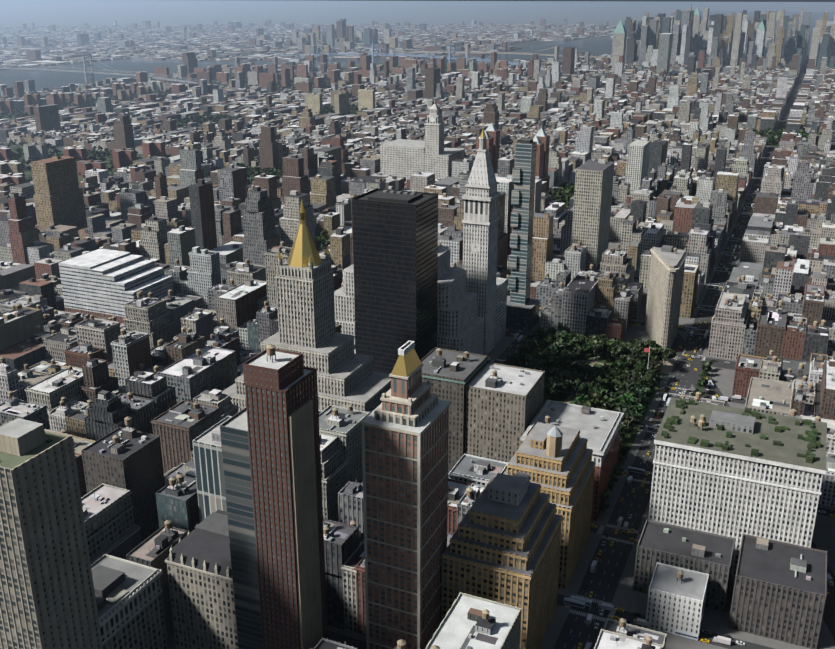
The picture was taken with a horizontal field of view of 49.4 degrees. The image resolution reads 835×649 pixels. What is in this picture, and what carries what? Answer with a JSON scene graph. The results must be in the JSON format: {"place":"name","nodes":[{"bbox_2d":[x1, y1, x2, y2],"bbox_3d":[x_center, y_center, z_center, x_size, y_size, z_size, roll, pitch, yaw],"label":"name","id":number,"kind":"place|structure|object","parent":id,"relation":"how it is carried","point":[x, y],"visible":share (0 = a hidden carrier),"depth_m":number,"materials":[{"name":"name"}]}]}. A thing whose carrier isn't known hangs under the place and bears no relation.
{"place":"outdoors","nodes":[
{"label":"outdoors","id":0,"kind":"place"},
{"bbox_2d":[0,0,834,648],"bbox_3d":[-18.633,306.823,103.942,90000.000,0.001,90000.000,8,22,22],"label":"ground","id":1,"kind":"structure","parent":0,"point":[124,12],"depth_m":12269.94,"materials":[{"name":"grey asphalt"}]},
{"bbox_2d":[0,54,228,86],"bbox_3d":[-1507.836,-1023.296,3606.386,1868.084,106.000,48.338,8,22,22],"label":"suspension bridge","id":2,"kind":"structure","parent":1,"relation":"on","point":[85,71],"depth_m":3498.20,"materials":[{"name":"metal"}]},
{"bbox_2d":[0,416,237,648],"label":"blocks","id":3,"kind":"structure","parent":1,"relation":"on","point":[58,590],"depth_m":431.91,"materials":[{"name":"grey concrete"}]},
{"bbox_2d":[159,114,246,126],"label":"park trees","id":4,"kind":"object","parent":1,"relation":"on","point":[202,119],"visible":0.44,"depth_m":2385.44,"materials":[{"name":"green plant"}]},
{"bbox_2d":[204,162,282,183],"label":"park trees","id":5,"kind":"object","parent":1,"relation":"on","point":[252,172],"visible":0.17,"depth_m":1671.48,"materials":[{"name":"green plant"}]},
{"bbox_2d":[0,52,507,185],"bbox_3d":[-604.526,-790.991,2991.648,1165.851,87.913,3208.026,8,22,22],"label":"distant buildings","id":6,"kind":"structure","parent":1,"relation":"on","point":[11,171],"depth_m":2941.93,"materials":[{"name":"grey concrete"}]},
{"bbox_2d":[0,63,515,182],"bbox_3d":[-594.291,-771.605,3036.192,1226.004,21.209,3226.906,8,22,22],"label":"estate trees","id":7,"kind":"object","parent":1,"relation":"on","point":[17,152],"visible":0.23,"depth_m":2533.59,"materials":[{"name":"green plant"}]},
{"bbox_2d":[220,344,327,648],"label":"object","id":8,"kind":"structure","parent":1,"relation":"on","point":[270,440],"depth_m":407.56,"materials":[{"name":"brown brick"}]},
{"bbox_2d":[59,101,549,323],"bbox_3d":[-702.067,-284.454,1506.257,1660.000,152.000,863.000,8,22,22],"label":"office buildings","id":9,"kind":"structure","parent":1,"relation":"on","point":[105,283],"depth_m":954.92,"materials":[{"name":"white concrete"}]},
{"bbox_2d":[222,199,390,412],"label":"gold-roofed skyscraper","id":10,"kind":"structure","parent":1,"relation":"on","point":[346,375],"depth_m":657.50,"materials":[{"name":"beige stone"}]},
{"bbox_2d":[0,18,616,70],"bbox_3d":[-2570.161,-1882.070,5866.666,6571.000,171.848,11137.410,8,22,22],"label":"distant city buildings","id":11,"kind":"structure","parent":1,"relation":"on","point":[31,44],"depth_m":6136.85,"materials":[{"name":"grey concrete"}]},
{"bbox_2d":[352,188,437,373],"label":"skyscraper","id":12,"kind":"structure","parent":1,"relation":"on","point":[395,248],"depth_m":712.12,"materials":[{"name":"black glass"}]},
{"bbox_2d":[361,341,449,648],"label":"skyscraper","id":13,"kind":"structure","parent":1,"relation":"on","point":[405,430],"depth_m":427.64,"materials":[{"name":"brown brick"}]},
{"bbox_2d":[334,245,483,354],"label":"stepped office building","id":14,"kind":"structure","parent":1,"relation":"on","point":[460,325],"depth_m":798.18,"materials":[{"name":"grey stone"}]},
{"bbox_2d":[277,42,551,67],"bbox_3d":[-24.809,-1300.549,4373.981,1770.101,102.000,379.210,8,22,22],"label":"suspension bridge","id":15,"kind":"structure","parent":1,"relation":"on","point":[424,55],"depth_m":4398.73,"materials":[{"name":"metal"}]},
{"bbox_2d":[0,159,834,648],"bbox_3d":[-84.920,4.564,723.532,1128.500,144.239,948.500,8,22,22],"label":"city buildings","id":16,"kind":"structure","parent":1,"relation":"on","point":[168,369],"depth_m":766.16,"materials":[{"name":"grey concrete"}]},
{"bbox_2d":[0,92,834,288],"bbox_3d":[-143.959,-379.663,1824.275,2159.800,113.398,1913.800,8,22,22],"label":"city buildings","id":17,"kind":"structure","parent":1,"relation":"on","point":[684,172],"depth_m":1435.93,"materials":[{"name":"grey concrete"}]},
{"bbox_2d":[0,52,834,123],"bbox_3d":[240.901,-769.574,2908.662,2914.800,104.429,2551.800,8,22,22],"label":"city buildings","id":18,"kind":"structure","parent":1,"relation":"on","point":[521,87],"depth_m":2916.79,"materials":[{"name":"grey concrete"}]},
{"bbox_2d":[0,99,834,648],"bbox_3d":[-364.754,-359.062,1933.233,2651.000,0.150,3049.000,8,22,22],"label":"sidewalk kerbs","id":19,"kind":"structure","parent":1,"relation":"on","point":[628,597],"depth_m":558.11,"materials":[{"name":"concrete"}]},
{"bbox_2d":[315,229,350,251],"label":"trees","id":20,"kind":"object","parent":19,"relation":"on","point":[321,243],"visible":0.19,"depth_m":1211.12,"materials":[{"name":"green plant"}]},
{"bbox_2d":[546,182,574,209],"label":"trees","id":21,"kind":"object","parent":19,"relation":"on","point":[564,193],"visible":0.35,"depth_m":1483.70,"materials":[{"name":"green plant"}]},
{"bbox_2d":[644,347,649,368],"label":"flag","id":22,"kind":"object","parent":19,"relation":"on","point":[646,349],"visible":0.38,"depth_m":792.74,"materials":[{"name":"red fabric"}]},
{"bbox_2d":[462,127,506,354],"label":"clock tower","id":23,"kind":"structure","parent":1,"relation":"on","point":[484,283],"depth_m":832.47,"materials":[{"name":"white stone"}]},
{"bbox_2d":[441,422,595,648],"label":"stepped buildings","id":24,"kind":"structure","parent":1,"relation":"on","point":[519,538],"depth_m":460.36,"materials":[{"name":"beige stone"}]},
{"bbox_2d":[506,138,539,330],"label":"residential skyscraper","id":25,"kind":"structure","parent":1,"relation":"on","point":[522,310],"depth_m":910.81,"materials":[{"name":"grey glass"}]},
{"bbox_2d":[497,323,676,464],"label":"park trees","id":26,"kind":"object","parent":1,"relation":"on","point":[604,372],"visible":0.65,"depth_m":793.87,"materials":[{"name":"green plant"}]},
{"bbox_2d":[420,347,826,648],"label":"office buildings","id":27,"kind":"structure","parent":1,"relation":"on","point":[736,492],"depth_m":523.86,"materials":[{"name":"grey concrete"}]},
{"bbox_2d":[490,180,756,647],"bbox_3d":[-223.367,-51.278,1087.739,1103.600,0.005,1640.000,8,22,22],"label":"road markings","id":28,"kind":"object","parent":1,"relation":"on","point":[600,531],"visible":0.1,"depth_m":621.52,"materials":[{"name":"white paint"}]},
{"bbox_2d":[487,182,834,648],"bbox_3d":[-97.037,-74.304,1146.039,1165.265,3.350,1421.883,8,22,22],"label":"cars","id":29,"kind":"object","parent":1,"relation":"on","point":[579,602],"visible":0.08,"depth_m":579.56,"materials":[{"name":"paint"}]},
{"bbox_2d":[497,8,834,77],"bbox_3d":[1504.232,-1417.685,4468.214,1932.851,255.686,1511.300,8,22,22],"label":"distant skyscrapers","id":30,"kind":"structure","parent":1,"relation":"on","point":[716,44],"depth_m":4095.91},
{"bbox_2d":[644,245,687,348],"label":"flatiron building","id":31,"kind":"structure","parent":1,"relation":"on","point":[666,276],"depth_m":876.61,"materials":[{"name":"beige stone"}]},
{"bbox_2d":[562,3,776,74],"bbox_3d":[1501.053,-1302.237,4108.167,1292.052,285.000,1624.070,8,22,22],"label":"skyscrapers","id":32,"kind":"structure","parent":1,"relation":"on","point":[619,46],"depth_m":3927.68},
{"bbox_2d":[737,127,821,145],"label":"park trees","id":33,"kind":"object","parent":1,"relation":"on","point":[773,137],"visible":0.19,"depth_m":2129.55,"materials":[{"name":"green plant"}]},
{"bbox_2d":[0,11,834,92],"bbox_3d":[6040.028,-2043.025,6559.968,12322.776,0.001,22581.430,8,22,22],"label":"river","id":34,"kind":"structure","parent":0,"point":[51,80],"depth_m":4502.00,"materials":[{"name":"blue liquid"}]},
{"bbox_2d":[374,43,610,60],"bbox_3d":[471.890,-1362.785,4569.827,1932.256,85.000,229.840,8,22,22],"label":"suspension bridge","id":35,"kind":"structure","parent":0,"point":[556,55],"depth_m":4617.76,"materials":[{"name":"grey metal"}]},
{"bbox_2d":[598,360,713,516],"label":"street trees","id":36,"kind":"object","parent":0,"point":[704,374],"visible":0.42,"depth_m":652.02,"materials":[{"name":"green plant"}]},
{"bbox_2d":[608,249,834,639],"bbox_3d":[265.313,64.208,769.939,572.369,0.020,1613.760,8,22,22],"label":"broadway road and plaza","id":37,"kind":"structure","parent":0,"point":[829,608],"depth_m":819.87,"materials":[{"name":"grey asphalt"}]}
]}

